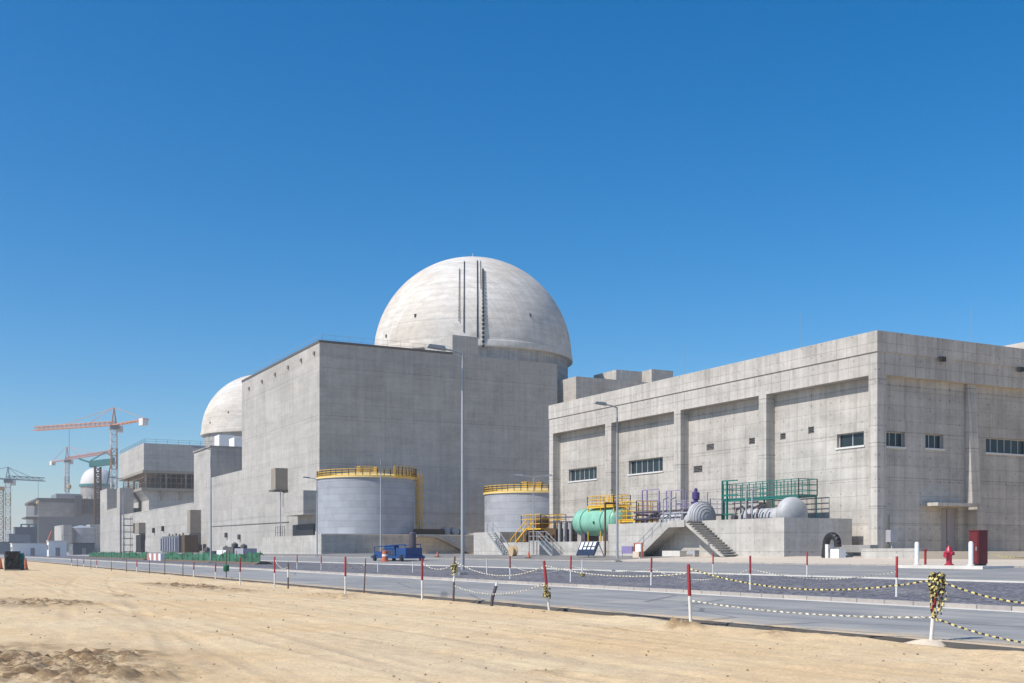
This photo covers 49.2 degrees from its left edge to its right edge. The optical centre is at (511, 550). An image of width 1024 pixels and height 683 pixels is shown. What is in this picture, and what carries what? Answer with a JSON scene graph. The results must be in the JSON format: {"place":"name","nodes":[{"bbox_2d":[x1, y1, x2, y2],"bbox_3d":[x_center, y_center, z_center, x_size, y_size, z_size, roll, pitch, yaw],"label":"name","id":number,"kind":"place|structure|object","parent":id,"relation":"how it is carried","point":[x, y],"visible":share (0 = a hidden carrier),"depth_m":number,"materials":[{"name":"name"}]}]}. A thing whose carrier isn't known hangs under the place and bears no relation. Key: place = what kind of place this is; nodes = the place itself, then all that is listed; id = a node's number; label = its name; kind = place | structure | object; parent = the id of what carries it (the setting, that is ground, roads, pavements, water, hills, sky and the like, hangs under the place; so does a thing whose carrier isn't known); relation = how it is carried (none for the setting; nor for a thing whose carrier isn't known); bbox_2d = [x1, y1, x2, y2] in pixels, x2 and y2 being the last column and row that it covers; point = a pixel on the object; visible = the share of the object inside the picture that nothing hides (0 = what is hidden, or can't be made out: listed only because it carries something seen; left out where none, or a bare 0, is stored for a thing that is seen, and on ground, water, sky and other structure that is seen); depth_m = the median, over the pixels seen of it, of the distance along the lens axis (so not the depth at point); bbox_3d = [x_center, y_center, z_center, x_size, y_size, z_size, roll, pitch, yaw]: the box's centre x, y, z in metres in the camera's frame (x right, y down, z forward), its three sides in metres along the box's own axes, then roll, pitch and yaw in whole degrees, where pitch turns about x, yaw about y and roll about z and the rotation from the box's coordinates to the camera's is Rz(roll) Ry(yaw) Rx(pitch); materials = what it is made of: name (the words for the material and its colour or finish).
{"place":"outdoors","nodes":[
{"label":"outdoors","id":0,"kind":"place"},
{"bbox_2d":[0,558,1023,682],"bbox_3d":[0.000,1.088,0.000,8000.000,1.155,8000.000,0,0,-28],"label":"sand ground","id":1,"kind":"structure","parent":0,"point":[74,641],"depth_m":18.95,"materials":[{"name":"sand"}]},
{"bbox_2d":[0,487,4,541],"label":"crane mast","id":2,"kind":"object","parent":1,"relation":"on","point":[2,489],"visible":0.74,"depth_m":639.21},
{"bbox_2d":[4,551,20,570],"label":"covered load","id":3,"kind":"object","parent":1,"relation":"on","point":[12,560],"visible":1,"depth_m":91.56,"materials":[{"name":"black fabric"}]},
{"bbox_2d":[0,467,44,541],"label":"tower crane","id":4,"kind":"object","parent":1,"relation":"on","point":[10,480],"visible":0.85,"depth_m":559.82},
{"bbox_2d":[22,494,98,542],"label":"third unit building","id":5,"kind":"structure","parent":1,"relation":"on","point":[46,515],"depth_m":734.13,"materials":[{"name":"grey concrete"}]},
{"bbox_2d":[54,524,99,551],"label":"tank house","id":6,"kind":"structure","parent":1,"relation":"on","point":[90,533],"depth_m":576.22,"materials":[{"name":"metal"}]},
{"bbox_2d":[50,447,112,493],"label":"tower crane","id":7,"kind":"object","parent":1,"relation":"on","point":[66,461],"visible":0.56,"depth_m":768.14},
{"bbox_2d":[32,407,148,489],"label":"tower crane","id":8,"kind":"object","parent":1,"relation":"on","point":[119,429],"visible":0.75,"depth_m":484.50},
{"bbox_2d":[79,468,113,498],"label":"unfinished dome","id":9,"kind":"structure","parent":1,"relation":"on","point":[86,485],"depth_m":889.44,"materials":[{"name":"concrete"}]},
{"bbox_2d":[79,452,114,524],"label":"derrick crane","id":10,"kind":"object","parent":1,"relation":"on","point":[95,464],"visible":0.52,"depth_m":638.81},
{"bbox_2d":[100,488,145,551],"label":"stair block","id":11,"kind":"structure","parent":1,"relation":"on","point":[111,506],"depth_m":434.20,"materials":[{"name":"concrete"}]},
{"bbox_2d":[136,535,143,551],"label":"doorway","id":12,"kind":"structure","parent":11,"relation":"in","point":[139,538],"depth_m":377.22,"materials":[{"name":"grey metal"}]},
{"bbox_2d":[121,502,193,551],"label":"turbine annex","id":13,"kind":"object","parent":1,"relation":"on","point":[162,522],"visible":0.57,"depth_m":359.45,"materials":[{"name":"concrete"}]},
{"bbox_2d":[118,439,205,511],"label":"second unit building","id":14,"kind":"structure","parent":1,"relation":"on","point":[162,475],"depth_m":418.01,"materials":[{"name":"concrete"}]},
{"bbox_2d":[200,375,250,445],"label":"reactor building","id":15,"kind":"structure","parent":1,"relation":"on","point":[222,414],"depth_m":430.94,"materials":[{"name":"concrete"}]},
{"bbox_2d":[263,534,473,553],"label":"concrete pad","id":16,"kind":"object","parent":1,"relation":"on","point":[367,543],"visible":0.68,"depth_m":195.12,"materials":[{"name":"concrete"}]},
{"bbox_2d":[316,466,422,534],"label":"storage tank","id":17,"kind":"object","parent":16,"relation":"on","point":[348,503],"visible":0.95,"depth_m":195.74,"materials":[{"name":"metal"}]},
{"bbox_2d":[414,527,467,534],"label":"pump skid","id":18,"kind":"object","parent":16,"relation":"on","point":[447,531],"visible":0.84,"depth_m":205.22,"materials":[{"name":"metal"}]},
{"bbox_2d":[187,334,556,552],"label":"auxiliary building","id":19,"kind":"structure","parent":1,"relation":"on","point":[311,410],"depth_m":228.83,"materials":[{"name":"concrete"}]},
{"bbox_2d":[215,434,241,446],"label":"roof boxes","id":20,"kind":"object","parent":19,"relation":"on","point":[225,440],"visible":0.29,"depth_m":393.14,"materials":[{"name":"white paint"}]},
{"bbox_2d":[293,524,314,535],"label":"doorway","id":21,"kind":"structure","parent":19,"relation":"in","point":[302,529],"depth_m":221.81,"materials":[{"name":"grey metal"}]},
{"bbox_2d":[67,552,686,560],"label":"concrete apron","id":22,"kind":"object","parent":1,"relation":"on","point":[549,557],"visible":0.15,"depth_m":123.65,"materials":[{"name":"concrete"}]},
{"bbox_2d":[122,516,132,551],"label":"scaffold tower","id":23,"kind":"structure","parent":22,"relation":"on","point":[130,525],"depth_m":381.48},
{"bbox_2d":[160,533,197,552],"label":"transformer unit","id":24,"kind":"object","parent":22,"relation":"on","point":[180,543],"visible":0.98,"depth_m":299.23,"materials":[{"name":"grey paint"}]},
{"bbox_2d":[303,477,318,556],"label":"street lamp","id":25,"kind":"object","parent":22,"relation":"on","point":[316,519],"visible":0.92,"depth_m":164.22,"materials":[{"name":"metal"}]},
{"bbox_2d":[365,454,381,550],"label":"street lamp","id":26,"kind":"object","parent":22,"relation":"on","point":[380,501],"visible":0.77,"depth_m":141.64,"materials":[{"name":"metal"}]},
{"bbox_2d":[486,523,508,554],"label":"access stair","id":27,"kind":"object","parent":22,"relation":"on","point":[502,547],"visible":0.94,"depth_m":133.06,"materials":[{"name":"metal"}]},
{"bbox_2d":[514,474,551,555],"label":"street lamp","id":28,"kind":"object","parent":22,"relation":"on","point":[544,475],"visible":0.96,"depth_m":121.99,"materials":[{"name":"metal"}]},
{"bbox_2d":[474,532,607,554],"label":"equipment bund","id":29,"kind":"structure","parent":22,"relation":"on","point":[484,544],"depth_m":133.20,"materials":[{"name":"concrete"}]},
{"bbox_2d":[510,514,574,541],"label":"access stairs","id":30,"kind":"object","parent":29,"relation":"on","point":[541,523],"visible":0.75,"depth_m":130.05,"materials":[{"name":"metal"}]},
{"bbox_2d":[549,516,576,541],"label":"manifold skid","id":31,"kind":"object","parent":29,"relation":"on","point":[565,532],"visible":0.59,"depth_m":125.61,"materials":[{"name":"metal"}]},
{"bbox_2d":[572,504,632,540],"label":"green tank","id":32,"kind":"object","parent":29,"relation":"on","point":[585,522],"visible":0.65,"depth_m":119.28,"materials":[{"name":"metal"}]},
{"bbox_2d":[587,494,630,540],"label":"access platform","id":33,"kind":"structure","parent":32,"relation":"on","point":[600,506],"depth_m":118.23,"materials":[{"name":"yellow paint"}]},
{"bbox_2d":[529,531,560,555],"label":"access stair","id":34,"kind":"object","parent":22,"relation":"on","point":[548,547],"visible":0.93,"depth_m":122.50,"materials":[{"name":"metal"}]},
{"bbox_2d":[576,542,604,556],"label":"sign board","id":35,"kind":"object","parent":22,"relation":"on","point":[588,549],"visible":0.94,"depth_m":108.28,"materials":[{"name":"grey"}]},
{"bbox_2d":[604,502,618,555],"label":"standpipe","id":36,"kind":"object","parent":22,"relation":"on","point":[605,503],"visible":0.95,"depth_m":112.76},
{"bbox_2d":[621,546,633,556],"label":"notice board","id":37,"kind":"object","parent":22,"relation":"on","point":[627,549],"visible":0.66,"depth_m":104.93,"materials":[{"name":"purple paint"}]},
{"bbox_2d":[662,551,686,556],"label":"concrete block","id":38,"kind":"object","parent":22,"relation":"on","point":[675,553],"depth_m":100.55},
{"bbox_2d":[608,509,851,556],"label":"equipment platform","id":39,"kind":"structure","parent":22,"relation":"on","point":[775,537],"depth_m":95.11,"materials":[{"name":"concrete"}]},
{"bbox_2d":[618,501,657,523],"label":"access platform","id":40,"kind":"structure","parent":39,"relation":"on","point":[624,520],"depth_m":112.95,"materials":[{"name":"yellow paint"}]},
{"bbox_2d":[634,488,734,522],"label":"pipe rack","id":41,"kind":"object","parent":39,"relation":"on","point":[658,513],"visible":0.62,"depth_m":108.65,"materials":[{"name":"metal"}]},
{"bbox_2d":[659,501,715,521],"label":"insulated vessel","id":42,"kind":"object","parent":39,"relation":"on","point":[701,511],"visible":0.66,"depth_m":102.40,"materials":[{"name":"silver metal"}]},
{"bbox_2d":[731,489,765,518],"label":"valve manifold","id":43,"kind":"object","parent":39,"relation":"on","point":[750,515],"visible":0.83,"depth_m":95.89,"materials":[{"name":"metal"}]},
{"bbox_2d":[721,478,817,519],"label":"access platform","id":44,"kind":"structure","parent":39,"relation":"on","point":[773,497],"depth_m":100.87,"materials":[{"name":"green paint"}]},
{"bbox_2d":[739,497,807,518],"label":"insulated vessel","id":45,"kind":"object","parent":39,"relation":"on","point":[791,507],"visible":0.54,"depth_m":93.81,"materials":[{"name":"silver metal"}]},
{"bbox_2d":[421,558,422,599],"bbox_3d":[-2.840,0.943,35.321,0.074,1.414,0.074,0,0,-28],"label":"marker post","id":46,"kind":"object","parent":1,"relation":"on","point":[421,578],"visible":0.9,"depth_m":35.29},
{"bbox_2d":[374,254,572,380],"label":"reactor building","id":47,"kind":"structure","parent":1,"relation":"on","point":[499,309],"depth_m":253.16,"materials":[{"name":"concrete"}]},
{"bbox_2d":[0,578,1022,682],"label":"loose stones","id":48,"kind":"object","parent":1,"relation":"on","point":[747,669],"visible":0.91,"depth_m":20.95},
{"bbox_2d":[0,555,1023,612],"bbox_3d":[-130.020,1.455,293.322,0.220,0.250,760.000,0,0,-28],"label":"kerb","id":49,"kind":"structure","parent":1,"relation":"on","point":[924,603],"depth_m":37.21,"materials":[{"name":"concrete"}]},
{"bbox_2d":[0,554,1023,605],"bbox_3d":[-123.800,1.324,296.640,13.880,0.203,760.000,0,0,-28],"label":"gravel strip","id":50,"kind":"object","parent":1,"relation":"on","point":[1000,590],"visible":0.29,"depth_m":47.26,"materials":[{"name":"gravel"}]},
{"bbox_2d":[0,542,22,553],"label":"site cabin","id":51,"kind":"object","parent":50,"relation":"on","point":[4,546],"visible":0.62,"depth_m":475.47,"materials":[{"name":"metal"}]},
{"bbox_2d":[10,543,46,555],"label":"site cabin","id":52,"kind":"object","parent":50,"relation":"on","point":[33,549],"visible":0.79,"depth_m":297.16,"materials":[{"name":"metal"}]},
{"bbox_2d":[47,541,66,555],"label":"site cabin","id":53,"kind":"object","parent":50,"relation":"on","point":[56,548],"visible":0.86,"depth_m":268.24,"materials":[{"name":"metal"}]},
{"bbox_2d":[109,476,123,557],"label":"street lamp","id":54,"kind":"object","parent":50,"relation":"on","point":[123,512],"visible":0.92,"depth_m":174.13,"materials":[{"name":"metal"}]},
{"bbox_2d":[87,551,147,559],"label":"netting fence","id":55,"kind":"object","parent":50,"relation":"on","point":[132,555],"visible":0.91,"depth_m":182.57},
{"bbox_2d":[147,553,164,560],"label":"road barrier","id":56,"kind":"object","parent":50,"relation":"on","point":[157,556],"visible":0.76,"depth_m":154.50,"materials":[{"name":"white paint"}]},
{"bbox_2d":[191,445,212,562],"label":"street lamp","id":57,"kind":"object","parent":50,"relation":"on","point":[195,446],"visible":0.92,"depth_m":122.39,"materials":[{"name":"metal"}]},
{"bbox_2d":[160,551,271,564],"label":"netting fence","id":58,"kind":"object","parent":50,"relation":"on","point":[247,558],"visible":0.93,"depth_m":123.57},
{"bbox_2d":[226,542,239,553],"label":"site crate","id":59,"kind":"object","parent":50,"relation":"on","point":[234,545],"visible":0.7,"depth_m":135.41,"materials":[{"name":"grey"}]},
{"bbox_2d":[235,544,256,554],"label":"site crate","id":60,"kind":"object","parent":50,"relation":"on","point":[243,549],"visible":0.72,"depth_m":129.99,"materials":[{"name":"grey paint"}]},
{"bbox_2d":[427,344,466,574],"bbox_3d":[-3.625,-4.869,62.129,2.436,13.060,0.511,0,0,-26],"label":"street lamp","id":61,"kind":"object","parent":50,"relation":"on","point":[438,347],"visible":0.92,"depth_m":62.48,"materials":[{"name":"metal"}]},
{"bbox_2d":[895,556,897,596],"bbox_3d":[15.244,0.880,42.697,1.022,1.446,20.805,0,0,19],"label":"marker post","id":62,"kind":"object","parent":50,"relation":"on","point":[896,580],"visible":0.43,"depth_m":33.04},
{"bbox_2d":[753,569,893,578],"bbox_3d":[9.835,0.753,35.960,0.033,0.311,6.570,0,0,-28],"label":"warning tape","id":63,"kind":"object","parent":62,"relation":"attached to","point":[821,578],"visible":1,"depth_m":35.65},
{"bbox_2d":[543,561,550,610],"bbox_3d":[0.924,0.973,29.679,0.074,1.442,0.074,-8,4,-28],"label":"marker post","id":64,"kind":"object","parent":1,"relation":"on","point":[545,578],"visible":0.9,"depth_m":29.64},
{"bbox_2d":[455,561,542,575],"bbox_3d":[-0.443,0.507,31.852,0.030,0.414,5.130,0,0,-31],"label":"warning tape","id":65,"kind":"object","parent":64,"relation":"attached to","point":[500,575],"visible":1,"depth_m":31.61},
{"bbox_2d":[72,565,1023,650],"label":"road edge","id":66,"kind":"object","parent":1,"relation":"on","point":[955,645],"visible":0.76,"depth_m":26.70,"materials":[{"name":"concrete"}]},
{"bbox_2d":[73,555,1023,582],"bbox_3d":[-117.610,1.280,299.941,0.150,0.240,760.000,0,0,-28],"label":"kerb","id":67,"kind":"structure","parent":1,"relation":"on","point":[702,573],"depth_m":57.48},
{"bbox_2d":[279,556,1023,567],"bbox_3d":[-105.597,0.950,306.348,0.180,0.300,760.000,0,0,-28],"label":"kerb","id":68,"kind":"structure","parent":1,"relation":"on","point":[659,561],"depth_m":84.70,"materials":[{"name":"concrete"}]},
{"bbox_2d":[687,564,691,621],"bbox_3d":[3.720,0.960,23.399,0.124,1.374,0.074,0,0,-2],"label":"marker post","id":69,"kind":"object","parent":1,"relation":"on","point":[689,591],"visible":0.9,"depth_m":23.37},
{"bbox_2d":[545,565,686,576],"bbox_3d":[2.282,0.487,26.522,0.030,0.225,6.864,0,0,-24],"label":"warning tape","id":70,"kind":"object","parent":69,"relation":"attached to","point":[615,575],"visible":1,"depth_m":26.06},
{"bbox_2d":[549,314,1023,555],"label":"service hall","id":71,"kind":"structure","parent":1,"relation":"on","point":[911,439],"depth_m":99.12,"materials":[{"name":"concrete"}]},
{"bbox_2d":[568,467,596,482],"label":"window","id":72,"kind":"structure","parent":71,"relation":"in","point":[584,474],"depth_m":134.04,"materials":[{"name":"blue glass"}]},
{"bbox_2d":[557,369,672,403],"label":"rooftop block","id":73,"kind":"structure","parent":71,"relation":"on","point":[572,388],"depth_m":256.62,"materials":[{"name":"concrete"}]},
{"bbox_2d":[628,457,662,475],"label":"window","id":74,"kind":"structure","parent":71,"relation":"in","point":[653,465],"depth_m":122.49,"materials":[{"name":"blue glass"}]},
{"bbox_2d":[835,432,864,449],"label":"window","id":75,"kind":"structure","parent":71,"relation":"in","point":[850,440],"depth_m":95.75,"materials":[{"name":"blue glass"}]},
{"bbox_2d":[886,530,896,547],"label":"gas meter","id":76,"kind":"object","parent":71,"relation":"attached to","point":[891,536],"visible":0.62,"depth_m":91.64,"materials":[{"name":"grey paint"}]},
{"bbox_2d":[886,432,906,448],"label":"window","id":77,"kind":"structure","parent":71,"relation":"in","point":[893,439],"depth_m":93.55,"materials":[{"name":"blue glass"}]},
{"bbox_2d":[924,434,944,450],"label":"window","id":78,"kind":"structure","parent":71,"relation":"in","point":[932,442],"depth_m":95.73,"materials":[{"name":"blue glass"}]},
{"bbox_2d":[941,508,954,550],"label":"door","id":79,"kind":"structure","parent":71,"relation":"in","point":[947,514],"depth_m":96.55,"materials":[{"name":"grey paint"}]},
{"bbox_2d":[985,438,1023,455],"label":"window","id":80,"kind":"structure","parent":71,"relation":"in","point":[994,446],"depth_m":100.03,"materials":[{"name":"blue glass"}]},
{"bbox_2d":[608,556,1023,565],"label":"sand verge","id":81,"kind":"structure","parent":1,"relation":"on","point":[858,560],"depth_m":78.85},
{"bbox_2d":[821,532,845,557],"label":"pipe bend","id":82,"kind":"object","parent":81,"relation":"on","point":[829,550],"visible":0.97,"depth_m":83.46,"materials":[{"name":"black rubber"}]},
{"bbox_2d":[840,545,877,556],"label":"cable trough","id":83,"kind":"object","parent":81,"relation":"on","point":[850,549],"visible":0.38,"depth_m":84.02,"materials":[{"name":"grey concrete"}]},
{"bbox_2d":[861,548,1023,559],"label":"wall","id":84,"kind":"structure","parent":81,"relation":"on","point":[890,553],"depth_m":76.09,"materials":[{"name":"concrete"}]},
{"bbox_2d":[904,576,946,646],"bbox_3d":[7.234,1.036,19.135,1.015,1.276,0.888,1,4,-28],"label":"marker post","id":85,"kind":"object","parent":1,"relation":"on","point":[930,641],"visible":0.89,"depth_m":19.04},
{"bbox_2d":[690,568,927,590],"bbox_3d":[5.462,0.548,21.212,0.035,0.386,5.622,0,0,-39],"label":"warning tape","id":86,"kind":"object","parent":85,"relation":"attached to","point":[811,589],"visible":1,"depth_m":20.97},
{"bbox_2d":[691,600,930,617],"bbox_3d":[5.456,1.116,21.235,0.033,0.180,5.545,0,0,-39],"label":"warning tape","id":87,"kind":"object","parent":85,"relation":"attached to","point":[814,614],"visible":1,"depth_m":20.90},
{"bbox_2d":[928,572,946,621],"bbox_3d":[7.234,0.781,19.022,0.320,0.854,0.263,0,0,8],"label":"tape bundle","id":88,"kind":"object","parent":85,"relation":"attached to","point":[933,585],"visible":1,"depth_m":18.97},
{"bbox_2d":[937,619,1023,642],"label":"warning tape","id":89,"kind":"object","parent":85,"relation":"attached to","point":[941,620],"visible":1,"depth_m":18.47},
{"bbox_2d":[939,580,1023,603],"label":"warning tape","id":90,"kind":"object","parent":85,"relation":"attached to","point":[981,594],"visible":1,"depth_m":18.43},
{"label":"concrete pad","id":91,"kind":"object","parent":1,"relation":"on","visible":0},
{"bbox_2d":[483,481,548,531],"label":"storage tank","id":92,"kind":"object","parent":91,"relation":"on","point":[505,509],"visible":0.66,"depth_m":199.27,"materials":[{"name":"metal"}]},
{"bbox_2d":[0,556,1023,647],"bbox_3d":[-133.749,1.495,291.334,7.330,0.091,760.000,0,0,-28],"label":"asphalt road","id":93,"kind":"structure","parent":0,"point":[1007,625],"depth_m":30.06,"materials":[{"name":"asphalt"}]},
{"bbox_2d":[33,557,1023,612],"bbox_3d":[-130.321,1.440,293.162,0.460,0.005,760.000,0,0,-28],"label":"road gutter","id":94,"kind":"object","parent":93,"relation":"on","point":[663,592],"visible":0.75,"depth_m":36.92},
{"bbox_2d":[0,0,1023,541],"label":"sky","id":95,"kind":"structure","parent":0,"point":[194,194],"materials":[{"name":"blue"}]},
{"bbox_2d":[508,545,517,555],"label":"cable drum","id":96,"kind":"object","parent":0,"point":[512,550],"visible":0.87,"depth_m":124.89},
{"bbox_2d":[67,553,1023,580],"bbox_3d":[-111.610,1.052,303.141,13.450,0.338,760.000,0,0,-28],"label":"service road","id":97,"kind":"structure","parent":0,"point":[1009,574],"depth_m":69.00,"materials":[{"name":"asphalt"}]},
{"bbox_2d":[7,534,29,542],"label":"site cabin","id":98,"kind":"object","parent":97,"relation":"on","point":[24,538],"visible":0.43,"depth_m":514.87,"materials":[{"name":"metal"}]},
{"bbox_2d":[13,527,36,542],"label":"site cabin","id":99,"kind":"object","parent":97,"relation":"on","point":[32,531],"visible":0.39,"depth_m":556.56,"materials":[{"name":"metal"}]},
{"bbox_2d":[69,543,94,554],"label":"site cabin","id":100,"kind":"object","parent":97,"relation":"on","point":[81,548],"visible":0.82,"depth_m":326.05,"materials":[{"name":"metal"}]},
{"bbox_2d":[371,532,424,560],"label":"truck","id":101,"kind":"object","parent":97,"relation":"on","point":[412,551],"visible":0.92,"depth_m":114.03,"materials":[{"name":"paint"}]},
{"bbox_2d":[594,401,620,561],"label":"street lamp","id":102,"kind":"object","parent":97,"relation":"on","point":[606,404],"visible":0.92,"depth_m":91.13,"materials":[{"name":"metal"}]},
{"bbox_2d":[898,565,1013,568],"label":"traffic island","id":103,"kind":"structure","parent":97,"relation":"on","point":[950,567],"depth_m":59.30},
{"bbox_2d":[913,542,920,564],"bbox_3d":[22.426,0.136,61.864,0.380,1.289,0.380,0,0,-28],"label":"bollard","id":104,"kind":"object","parent":103,"relation":"on","point":[916,553],"visible":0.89,"depth_m":61.76,"materials":[{"name":"metal"}]},
{"bbox_2d":[943,546,954,564],"bbox_3d":[23.752,0.248,60.780,0.560,1.064,0.600,0,0,-28],"label":"fire hydrant","id":105,"kind":"object","parent":103,"relation":"on","point":[948,553],"visible":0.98,"depth_m":60.65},
{"bbox_2d":[967,541,974,565],"bbox_3d":[24.016,0.136,58.457,0.380,1.289,0.380,0,0,-28],"label":"bollard","id":106,"kind":"object","parent":103,"relation":"on","point":[970,553],"visible":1,"depth_m":58.36,"materials":[{"name":"metal"}]},
{"bbox_2d":[968,530,987,565],"bbox_3d":[24.814,-0.162,59.468,0.800,1.884,0.660,0,0,-28],"label":"hose cabinet","id":107,"kind":"object","parent":103,"relation":"on","point":[978,539],"visible":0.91,"depth_m":59.23,"materials":[{"name":"metal"}]},
{"bbox_2d":[633,543,643,557],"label":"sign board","id":108,"kind":"object","parent":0,"point":[638,547],"visible":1,"depth_m":102.31,"materials":[{"name":"white plastic"}]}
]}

